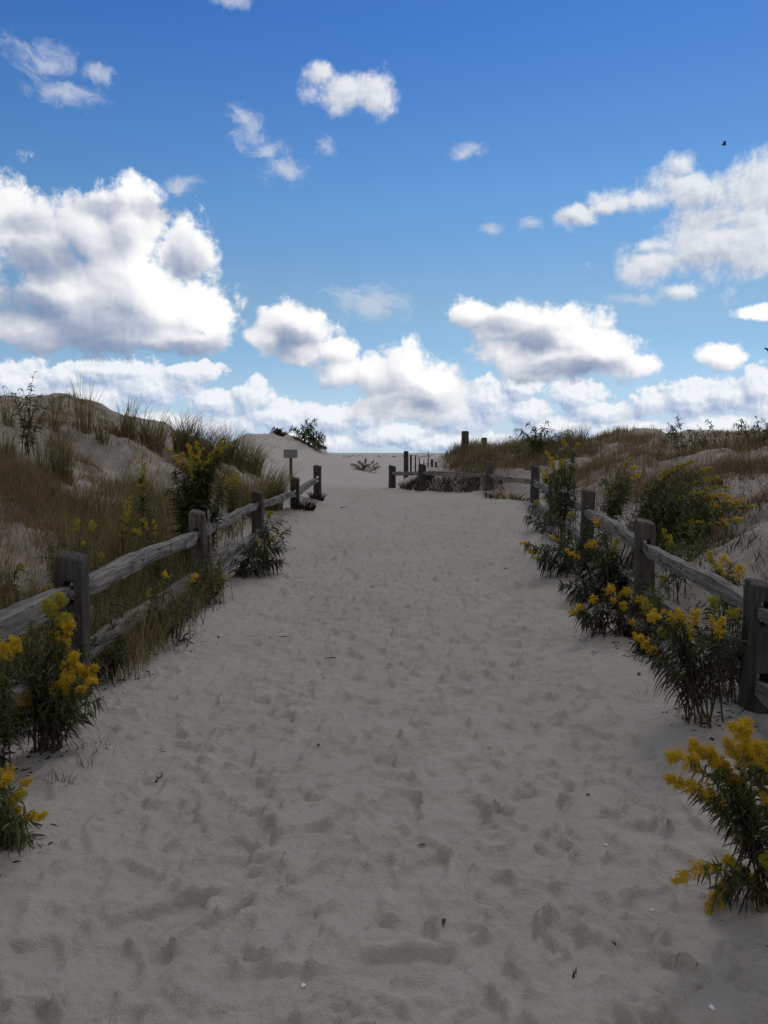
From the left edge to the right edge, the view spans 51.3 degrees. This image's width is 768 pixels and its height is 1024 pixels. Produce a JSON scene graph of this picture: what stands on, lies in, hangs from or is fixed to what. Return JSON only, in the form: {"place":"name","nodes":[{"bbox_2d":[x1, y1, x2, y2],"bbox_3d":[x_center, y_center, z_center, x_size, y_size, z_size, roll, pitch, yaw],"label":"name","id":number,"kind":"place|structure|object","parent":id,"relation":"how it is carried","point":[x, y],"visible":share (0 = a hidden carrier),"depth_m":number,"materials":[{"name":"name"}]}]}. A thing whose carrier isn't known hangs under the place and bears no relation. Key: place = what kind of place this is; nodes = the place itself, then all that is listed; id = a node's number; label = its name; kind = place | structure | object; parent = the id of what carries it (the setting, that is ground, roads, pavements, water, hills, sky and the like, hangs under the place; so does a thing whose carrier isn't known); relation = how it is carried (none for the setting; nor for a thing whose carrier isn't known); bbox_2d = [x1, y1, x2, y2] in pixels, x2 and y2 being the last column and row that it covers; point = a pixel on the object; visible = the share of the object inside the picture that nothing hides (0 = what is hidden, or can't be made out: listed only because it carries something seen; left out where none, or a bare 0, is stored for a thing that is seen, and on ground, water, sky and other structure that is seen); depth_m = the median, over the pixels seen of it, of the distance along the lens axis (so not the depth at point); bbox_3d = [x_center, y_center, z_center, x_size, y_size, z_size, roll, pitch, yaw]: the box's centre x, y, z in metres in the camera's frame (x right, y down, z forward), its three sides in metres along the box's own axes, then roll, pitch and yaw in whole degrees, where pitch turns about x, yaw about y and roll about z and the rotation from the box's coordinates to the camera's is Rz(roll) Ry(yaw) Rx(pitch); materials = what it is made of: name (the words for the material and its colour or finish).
{"place":"outdoors","nodes":[
{"label":"outdoors","id":0,"kind":"place"},
{"bbox_2d":[0,390,174,463],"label":"crest grass","id":1,"kind":"structure","parent":0,"point":[60,397],"depth_m":16.41,"materials":[{"name":"green plant"}]},
{"bbox_2d":[0,448,176,564],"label":"russet grass","id":2,"kind":"structure","parent":0,"point":[12,480],"depth_m":8.53,"materials":[{"name":"brown plant"}]},
{"bbox_2d":[0,397,223,566],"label":"sparse grass","id":3,"kind":"structure","parent":0,"point":[91,472],"depth_m":12.79,"materials":[{"name":"brown plant"}]},
{"bbox_2d":[22,452,270,575],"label":"green grass","id":4,"kind":"structure","parent":0,"point":[164,508],"depth_m":11.02,"materials":[{"name":"green plant"}]},
{"bbox_2d":[0,393,767,1023],"bbox_3d":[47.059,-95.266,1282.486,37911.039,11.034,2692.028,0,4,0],"label":"sand ground","id":5,"kind":"structure","parent":0,"point":[472,713],"depth_m":3.63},
{"bbox_2d":[0,392,22,426],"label":"grass clump","id":6,"kind":"object","parent":5,"relation":"on","point":[8,420],"visible":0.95,"depth_m":13.12,"materials":[{"name":"green plant"}]},
{"bbox_2d":[0,422,26,462],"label":"grass clump","id":7,"kind":"object","parent":5,"relation":"on","point":[12,447],"visible":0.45,"depth_m":10.46,"materials":[{"name":"green plant"}]},
{"bbox_2d":[0,635,27,774],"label":"goldenrod","id":8,"kind":"object","parent":5,"relation":"on","point":[7,652],"visible":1,"depth_m":3.70,"materials":[{"name":"green plant"}]},
{"bbox_2d":[0,634,44,737],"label":"goldenrod","id":9,"kind":"object","parent":5,"relation":"on","point":[22,720],"visible":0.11,"depth_m":4.39,"materials":[{"name":"green plant"}]},
{"bbox_2d":[7,450,39,479],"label":"grass clump","id":10,"kind":"object","parent":5,"relation":"on","point":[28,465],"visible":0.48,"depth_m":8.87,"materials":[{"name":"green plant"}]},
{"bbox_2d":[0,762,47,855],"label":"goldenrod","id":11,"kind":"object","parent":5,"relation":"on","point":[12,834],"visible":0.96,"depth_m":2.98,"materials":[{"name":"green plant"}]},
{"bbox_2d":[0,561,53,647],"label":"grass","id":12,"kind":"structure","parent":5,"relation":"on","point":[21,565],"depth_m":5.71,"materials":[{"name":"green plant"}]},
{"bbox_2d":[2,371,53,456],"bbox_3d":[-5.331,-1.446,12.024,0.897,1.294,0.410,3,5,30],"label":"dune shrub","id":13,"kind":"object","parent":5,"relation":"on","point":[27,426],"visible":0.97,"depth_m":12.03,"materials":[{"name":"green plant"}]},
{"bbox_2d":[23,432,56,475],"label":"grass clump","id":14,"kind":"object","parent":5,"relation":"on","point":[39,453],"visible":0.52,"depth_m":11.15,"materials":[{"name":"green plant"}]},
{"bbox_2d":[39,396,67,434],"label":"grass clump","id":15,"kind":"object","parent":5,"relation":"on","point":[54,426],"visible":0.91,"depth_m":13.52,"materials":[{"name":"green plant"}]},
{"bbox_2d":[37,535,71,588],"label":"leafy weed","id":16,"kind":"object","parent":5,"relation":"on","point":[52,567],"visible":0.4,"depth_m":6.84,"materials":[{"name":"green plant"}]},
{"bbox_2d":[31,763,80,788],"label":"weed","id":17,"kind":"object","parent":5,"relation":"on","point":[62,778],"visible":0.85,"depth_m":3.69,"materials":[{"name":"green plant"}]},
{"bbox_2d":[5,592,109,755],"bbox_3d":[-1.655,0.851,4.007,0.639,0.902,0.395,0,4,0],"label":"goldenrod","id":18,"kind":"object","parent":5,"relation":"on","point":[49,709],"visible":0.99,"depth_m":3.96,"materials":[{"name":"green plant"}]},
{"bbox_2d":[37,423,85,485],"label":"grass clump","id":19,"kind":"object","parent":5,"relation":"on","point":[56,462],"visible":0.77,"depth_m":10.54,"materials":[{"name":"green plant"}]},
{"bbox_2d":[52,367,107,433],"bbox_3d":[-5.219,-1.929,13.925,0.724,1.230,0.735,3,5,36],"label":"grass clump","id":20,"kind":"object","parent":5,"relation":"on","point":[86,407],"visible":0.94,"depth_m":13.90,"materials":[{"name":"green plant"}]},
{"bbox_2d":[55,519,107,625],"bbox_3d":[-2.477,0.544,6.562,0.461,1.004,0.547,-1,5,-18],"label":"goldenrod","id":21,"kind":"object","parent":5,"relation":"on","point":[93,526],"visible":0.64,"depth_m":6.58,"materials":[{"name":"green plant"}]},
{"bbox_2d":[72,749,98,767],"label":"weed","id":22,"kind":"object","parent":5,"relation":"on","point":[81,763],"visible":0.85,"depth_m":3.86,"materials":[{"name":"green plant"}]},
{"bbox_2d":[0,476,188,685],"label":"tall dry grass","id":23,"kind":"structure","parent":5,"relation":"on","point":[112,541],"depth_m":7.33,"materials":[{"name":"plant"}]},
{"bbox_2d":[68,725,130,753],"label":"weed","id":24,"kind":"object","parent":5,"relation":"on","point":[82,746],"visible":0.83,"depth_m":4.07,"materials":[{"name":"green plant"}]},
{"bbox_2d":[84,398,118,444],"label":"grass clump","id":25,"kind":"object","parent":5,"relation":"on","point":[99,434],"visible":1,"depth_m":13.71,"materials":[{"name":"green plant"}]},
{"bbox_2d":[90,619,132,683],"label":"goldenrod","id":26,"kind":"object","parent":5,"relation":"on","point":[119,655],"visible":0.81,"depth_m":5.34,"materials":[{"name":"green plant"}]},
{"bbox_2d":[95,582,140,662],"bbox_3d":[-2.004,0.857,6.006,0.355,0.651,0.306,-1,5,-18],"label":"leafy weed","id":27,"kind":"object","parent":5,"relation":"on","point":[115,593],"visible":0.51,"depth_m":5.99,"materials":[{"name":"green plant"}]},
{"bbox_2d":[96,416,143,440],"bbox_3d":[-4.783,-1.515,14.511,1.068,0.550,0.862,0,4,0],"label":"weed patch","id":28,"kind":"object","parent":5,"relation":"on","point":[117,431],"visible":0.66,"depth_m":14.43,"materials":[{"name":"green plant"}]},
{"bbox_2d":[117,496,137,552],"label":"goldenrod","id":29,"kind":"object","parent":5,"relation":"on","point":[125,517],"visible":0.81,"depth_m":7.97,"materials":[{"name":"green plant"}]},
{"bbox_2d":[110,395,148,439],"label":"grass clump","id":30,"kind":"object","parent":5,"relation":"on","point":[130,423],"visible":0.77,"depth_m":14.47,"materials":[{"name":"green plant"}]},
{"bbox_2d":[107,467,155,534],"bbox_3d":[-3.034,-0.117,9.736,0.701,1.125,1.006,-4,6,-40],"label":"weed patch","id":31,"kind":"object","parent":5,"relation":"on","point":[129,500],"visible":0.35,"depth_m":9.65,"materials":[{"name":"green plant"}]},
{"bbox_2d":[39,542,236,686],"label":"grass","id":32,"kind":"structure","parent":5,"relation":"on","point":[148,635],"depth_m":6.37,"materials":[{"name":"green plant"}]},
{"bbox_2d":[133,449,154,546],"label":"goldenrod","id":33,"kind":"object","parent":5,"relation":"on","point":[143,481],"visible":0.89,"depth_m":8.72,"materials":[{"name":"green plant"}]},
{"bbox_2d":[125,399,163,449],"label":"grass clump","id":34,"kind":"object","parent":5,"relation":"on","point":[146,428],"visible":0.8,"depth_m":14.71,"materials":[{"name":"green plant"}]},
{"bbox_2d":[130,517,166,617],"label":"goldenrod","id":35,"kind":"object","parent":5,"relation":"on","point":[140,535],"visible":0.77,"depth_m":7.37,"materials":[{"name":"green plant"}]},
{"bbox_2d":[132,421,172,452],"bbox_3d":[-4.400,-1.438,14.909,1.032,0.797,1.235,-3,5,-35],"label":"weed patch","id":36,"kind":"object","parent":5,"relation":"on","point":[155,440],"visible":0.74,"depth_m":14.75,"materials":[{"name":"green plant"}]},
{"bbox_2d":[130,588,176,637],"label":"goldenrod","id":37,"kind":"object","parent":5,"relation":"on","point":[155,599],"visible":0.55,"depth_m":6.62,"materials":[{"name":"green plant"}]},
{"bbox_2d":[129,560,177,629],"bbox_3d":[-2.026,0.753,6.942,0.386,0.655,0.473,-3,5,-30],"label":"leafy weed","id":38,"kind":"object","parent":5,"relation":"on","point":[142,593],"visible":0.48,"depth_m":6.93,"materials":[{"name":"green plant"}]},
{"bbox_2d":[0,465,321,717],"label":"split rail fence","id":39,"kind":"object","parent":5,"relation":"on","point":[70,566],"visible":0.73,"depth_m":5.60,"materials":[{"name":"grey wood"}]},
{"bbox_2d":[151,407,177,447],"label":"grass clump","id":40,"kind":"object","parent":5,"relation":"on","point":[162,427],"visible":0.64,"depth_m":15.11,"materials":[{"name":"green plant"}]},
{"bbox_2d":[158,570,203,646],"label":"goldenrod","id":41,"kind":"object","parent":5,"relation":"on","point":[165,575],"visible":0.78,"depth_m":6.32,"materials":[{"name":"green plant"}]},
{"bbox_2d":[159,405,216,464],"bbox_3d":[-3.746,-1.495,15.453,1.442,1.357,1.343,0,4,0],"label":"grass clump","id":42,"kind":"object","parent":5,"relation":"on","point":[184,438],"visible":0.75,"depth_m":15.44,"materials":[{"name":"green plant"}]},
{"bbox_2d":[163,437,231,574],"bbox_3d":[-2.198,-0.003,9.303,0.789,1.746,0.649,-4,6,-42],"label":"goldenrod","id":43,"kind":"object","parent":5,"relation":"on","point":[198,495],"visible":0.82,"depth_m":9.21,"materials":[{"name":"green plant"}]},
{"bbox_2d":[188,552,228,606],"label":"goldenrod","id":44,"kind":"object","parent":5,"relation":"on","point":[222,577],"visible":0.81,"depth_m":8.10,"materials":[{"name":"green plant"}]},
{"bbox_2d":[207,510,213,594],"bbox_3d":[-1.812,0.590,8.371,0.059,1.231,0.034,0,4,0],"label":"stake","id":45,"kind":"object","parent":5,"relation":"on","point":[210,539],"visible":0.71,"depth_m":8.34,"materials":[{"name":"grey wood"}]},
{"bbox_2d":[189,416,238,470],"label":"grass clump","id":46,"kind":"object","parent":5,"relation":"on","point":[208,447],"visible":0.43,"depth_m":16.11,"materials":[{"name":"green plant"}]},
{"bbox_2d":[199,535,231,592],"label":"leafy weed","id":47,"kind":"object","parent":5,"relation":"on","point":[219,561],"visible":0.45,"depth_m":8.58,"materials":[{"name":"green plant"}]},
{"bbox_2d":[206,422,260,473],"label":"grass clump","id":48,"kind":"object","parent":5,"relation":"on","point":[232,457],"visible":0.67,"depth_m":16.86,"materials":[{"name":"green plant"}]},
{"bbox_2d":[222,470,251,545],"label":"goldenrod","id":49,"kind":"object","parent":5,"relation":"on","point":[232,492],"visible":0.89,"depth_m":11.59,"materials":[{"name":"green plant"}]},
{"bbox_2d":[217,461,276,517],"bbox_3d":[-2.497,-0.396,14.267,1.421,1.149,1.364,0,4,0],"label":"grass clump","id":50,"kind":"object","parent":5,"relation":"on","point":[248,489],"visible":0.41,"depth_m":14.18,"materials":[{"name":"green plant"}]},
{"bbox_2d":[237,436,274,477],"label":"grass clump","id":51,"kind":"object","parent":5,"relation":"on","point":[255,462],"visible":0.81,"depth_m":17.51,"materials":[{"name":"green plant"}]},
{"bbox_2d":[227,525,288,578],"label":"goldenrod","id":52,"kind":"object","parent":5,"relation":"on","point":[241,570],"visible":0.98,"depth_m":9.61,"materials":[{"name":"green plant"}]},
{"bbox_2d":[235,456,302,510],"bbox_3d":[-2.171,-0.568,15.253,1.548,1.138,1.552,-2,5,-20],"label":"grass clump","id":53,"kind":"object","parent":5,"relation":"on","point":[277,489],"visible":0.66,"depth_m":15.14,"materials":[{"name":"green plant"}]},
{"bbox_2d":[253,510,291,549],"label":"goldenrod","id":54,"kind":"object","parent":5,"relation":"on","point":[270,513],"visible":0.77,"depth_m":11.45,"materials":[{"name":"green plant"}]},
{"bbox_2d":[270,426,288,436],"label":"dune shrub","id":55,"kind":"object","parent":5,"relation":"on","point":[279,432],"visible":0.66,"depth_m":33.22,"materials":[{"name":"green plant"}]},
{"bbox_2d":[284,449,296,479],"bbox_3d":[-2.848,-1.218,24.466,0.420,1.382,0.122,0,4,0],"label":"sign","id":56,"kind":"object","parent":5,"relation":"on","point":[290,454],"visible":0.8,"depth_m":24.36,"materials":[{"name":"grey wood"}]},
{"bbox_2d":[288,496,319,510],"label":"dead weed","id":57,"kind":"object","parent":5,"relation":"on","point":[306,507],"visible":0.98,"depth_m":15.19,"materials":[{"name":"brown plant"}]},
{"bbox_2d":[288,418,326,450],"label":"dune shrub","id":58,"kind":"object","parent":5,"relation":"on","point":[311,439],"visible":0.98,"depth_m":32.77,"materials":[{"name":"green plant"}]},
{"bbox_2d":[305,490,326,500],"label":"dead weed","id":59,"kind":"object","parent":5,"relation":"on","point":[318,497],"visible":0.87,"depth_m":17.59,"materials":[{"name":"brown plant"}]},
{"bbox_2d":[350,458,379,471],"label":"dune shrub","id":60,"kind":"object","parent":5,"relation":"on","point":[363,466],"visible":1,"depth_m":30.77,"materials":[{"name":"green plant"}]},
{"bbox_2d":[342,455,433,457],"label":"grass","id":61,"kind":"structure","parent":5,"relation":"on","point":[382,455],"depth_m":74.54,"materials":[{"name":"green plant"}]},
{"bbox_2d":[404,451,436,478],"bbox_3d":[1.133,-1.284,24.825,0.152,1.215,1.595,4,6,40],"label":"picket fence","id":62,"kind":"object","parent":5,"relation":"on","point":[406,460],"visible":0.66,"depth_m":24.41,"materials":[{"name":"grey wood"}]},
{"bbox_2d":[398,470,509,492],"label":"fence foot grass","id":63,"kind":"structure","parent":5,"relation":"on","point":[448,487],"depth_m":21.06,"materials":[{"name":"plant"}]},
{"bbox_2d":[461,431,468,448],"bbox_3d":[2.726,-2.171,26.913,0.200,1.102,0.200,-1,5,-17],"label":"wooden post","id":64,"kind":"object","parent":5,"relation":"on","point":[463,437],"visible":0.52,"depth_m":26.80,"materials":[{"name":"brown wood"}]},
{"bbox_2d":[482,489,505,498],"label":"dead weed","id":65,"kind":"object","parent":5,"relation":"on","point":[489,494],"visible":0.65,"depth_m":18.79,"materials":[{"name":"brown plant"}]},
{"bbox_2d":[488,488,529,499],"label":"dead weed","id":66,"kind":"object","parent":5,"relation":"on","point":[503,496],"visible":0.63,"depth_m":18.09,"materials":[{"name":"brown plant"}]},
{"bbox_2d":[434,419,604,484],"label":"dark crest grass","id":67,"kind":"structure","parent":5,"relation":"on","point":[475,452],"depth_m":22.04,"materials":[{"name":"green plant"}]},
{"bbox_2d":[509,496,529,500],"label":"dead weed","id":68,"kind":"object","parent":5,"relation":"on","point":[521,499],"visible":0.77,"depth_m":17.29,"materials":[{"name":"brown plant"}]},
{"bbox_2d":[522,498,556,532],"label":"goldenrod","id":69,"kind":"object","parent":5,"relation":"on","point":[534,513],"visible":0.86,"depth_m":13.38,"materials":[{"name":"green plant"}]},
{"bbox_2d":[508,421,573,457],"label":"dune shrub","id":70,"kind":"object","parent":5,"relation":"on","point":[535,437],"visible":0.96,"depth_m":21.39,"materials":[{"name":"green plant"}]},
{"bbox_2d":[534,467,553,514],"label":"goldenrod","id":71,"kind":"object","parent":5,"relation":"on","point":[544,478],"visible":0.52,"depth_m":15.60,"materials":[{"name":"green plant"}]},
{"bbox_2d":[530,503,559,539],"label":"leafy weed","id":72,"kind":"object","parent":5,"relation":"on","point":[546,526],"visible":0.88,"depth_m":12.68,"materials":[{"name":"green plant"}]},
{"bbox_2d":[519,535,580,578],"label":"goldenrod","id":73,"kind":"object","parent":5,"relation":"on","point":[545,558],"visible":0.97,"depth_m":9.46,"materials":[{"name":"green plant"}]},
{"bbox_2d":[544,439,580,548],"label":"goldenrod","id":74,"kind":"object","parent":5,"relation":"on","point":[560,483],"visible":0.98,"depth_m":11.53,"materials":[{"name":"green plant"}]},
{"bbox_2d":[551,511,595,565],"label":"goldenrod","id":75,"kind":"object","parent":5,"relation":"on","point":[568,538],"visible":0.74,"depth_m":10.25,"materials":[{"name":"green plant"}]},
{"bbox_2d":[388,461,767,713],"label":"split rail fence","id":76,"kind":"object","parent":5,"relation":"on","point":[750,598],"visible":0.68,"depth_m":6.63,"materials":[{"name":"grey wood"}]},
{"bbox_2d":[573,558,606,586],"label":"leafy weed","id":77,"kind":"object","parent":5,"relation":"on","point":[590,578],"visible":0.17,"depth_m":9.00,"materials":[{"name":"green plant"}]},
{"bbox_2d":[556,516,659,607],"bbox_3d":[2.235,0.651,8.080,0.968,1.196,0.882,0,4,0],"label":"goldenrod","id":78,"kind":"object","parent":5,"relation":"on","point":[608,568],"visible":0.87,"depth_m":8.07,"materials":[{"name":"green plant"}]},
{"bbox_2d":[567,583,652,638],"bbox_3d":[1.902,0.921,6.696,0.807,0.741,0.491,0,4,0],"label":"goldenrod","id":79,"kind":"object","parent":5,"relation":"on","point":[601,623],"visible":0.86,"depth_m":6.58,"materials":[{"name":"green plant"}]},
{"bbox_2d":[597,457,647,550],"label":"goldenrod","id":80,"kind":"object","parent":5,"relation":"on","point":[615,509],"visible":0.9,"depth_m":10.81,"materials":[{"name":"green plant"}]},
{"bbox_2d":[628,597,671,656],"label":"goldenrod","id":81,"kind":"object","parent":5,"relation":"on","point":[645,630],"visible":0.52,"depth_m":6.09,"materials":[{"name":"green plant"}]},
{"bbox_2d":[626,574,674,629],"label":"goldenrod","id":82,"kind":"object","parent":5,"relation":"on","point":[662,581],"visible":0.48,"depth_m":6.96,"materials":[{"name":"green plant"}]},
{"bbox_2d":[638,576,691,642],"bbox_3d":[2.357,0.820,6.682,0.604,0.576,0.291,-2,5,-23],"label":"leafy weed","id":83,"kind":"object","parent":5,"relation":"on","point":[655,605],"visible":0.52,"depth_m":6.64,"materials":[{"name":"green plant"}]},
{"bbox_2d":[657,415,695,457],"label":"dune shrub","id":84,"kind":"object","parent":5,"relation":"on","point":[678,438],"visible":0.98,"depth_m":17.77,"materials":[{"name":"green plant"}]},
{"bbox_2d":[656,512,703,603],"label":"goldenrod","id":85,"kind":"object","parent":5,"relation":"on","point":[670,545],"visible":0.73,"depth_m":7.53,"materials":[{"name":"green plant"}]},
{"bbox_2d":[595,451,767,587],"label":"dry stalks","id":86,"kind":"object","parent":5,"relation":"on","point":[759,502],"visible":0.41,"depth_m":10.19,"materials":[{"name":"brown plant"}]},
{"bbox_2d":[618,459,757,571],"bbox_3d":[3.563,0.084,9.646,1.772,1.450,0.856,0,4,0],"label":"goldenrod","id":87,"kind":"object","parent":5,"relation":"on","point":[699,502],"visible":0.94,"depth_m":9.49,"materials":[{"name":"green plant"}]},
{"bbox_2d":[634,607,751,728],"bbox_3d":[1.713,0.857,4.444,0.650,0.725,0.469,0,4,0],"label":"goldenrod","id":88,"kind":"object","parent":5,"relation":"on","point":[691,676],"visible":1,"depth_m":4.38,"materials":[{"name":"green plant"}]},
{"bbox_2d":[679,521,723,558],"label":"leafy weed","id":89,"kind":"object","parent":5,"relation":"on","point":[704,545],"visible":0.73,"depth_m":8.62,"materials":[{"name":"green plant"}]},
{"bbox_2d":[688,419,718,450],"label":"dune shrub","id":90,"kind":"object","parent":5,"relation":"on","point":[705,440],"visible":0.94,"depth_m":18.19,"materials":[{"name":"green plant"}]},
{"bbox_2d":[693,639,725,681],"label":"leafy weed","id":91,"kind":"object","parent":5,"relation":"on","point":[706,654],"visible":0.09,"depth_m":5.43,"materials":[{"name":"green plant"}]},
{"bbox_2d":[662,713,767,915],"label":"goldenrod","id":92,"kind":"object","parent":5,"relation":"on","point":[747,822],"visible":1,"depth_m":2.68,"materials":[{"name":"yellow plant"}]},
{"bbox_2d":[694,594,741,696],"bbox_3d":[2.217,0.906,5.151,0.482,0.740,0.341,-3,5,-35],"label":"goldenrod","id":93,"kind":"object","parent":5,"relation":"on","point":[713,600],"visible":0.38,"depth_m":5.12,"materials":[{"name":"green plant"}]},
{"bbox_2d":[704,549,746,631],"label":"goldenrod","id":94,"kind":"object","parent":5,"relation":"on","point":[719,571],"visible":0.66,"depth_m":6.34,"materials":[{"name":"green plant"}]},
{"bbox_2d":[709,608,754,704],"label":"goldenrod","id":95,"kind":"object","parent":5,"relation":"on","point":[734,613],"visible":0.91,"depth_m":4.71,"materials":[{"name":"green plant"}]},
{"bbox_2d":[722,418,758,448],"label":"dune shrub","id":96,"kind":"object","parent":5,"relation":"on","point":[745,431],"visible":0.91,"depth_m":17.38,"materials":[{"name":"green plant"}]},
{"bbox_2d":[747,416,767,446],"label":"dune shrub","id":97,"kind":"object","parent":5,"relation":"on","point":[765,433],"visible":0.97,"depth_m":16.96,"materials":[{"name":"green plant"}]},
{"bbox_2d":[751,892,765,917],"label":"weed","id":98,"kind":"object","parent":5,"relation":"on","point":[758,906],"visible":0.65,"depth_m":2.67,"materials":[{"name":"green plant"}]},
{"bbox_2d":[0,496,767,946],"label":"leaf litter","id":99,"kind":"object","parent":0,"point":[218,638],"visible":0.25,"depth_m":5.05,"materials":[{"name":"brown plant"}]},
{"bbox_2d":[0,0,767,452],"label":"sky","id":100,"kind":"structure","parent":0,"point":[395,226],"materials":[{"name":"blue"}]},
{"bbox_2d":[492,424,767,524],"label":"russet crest grass","id":101,"kind":"structure","parent":0,"point":[595,464],"depth_m":17.81,"materials":[{"name":"brown plant"}]}
]}

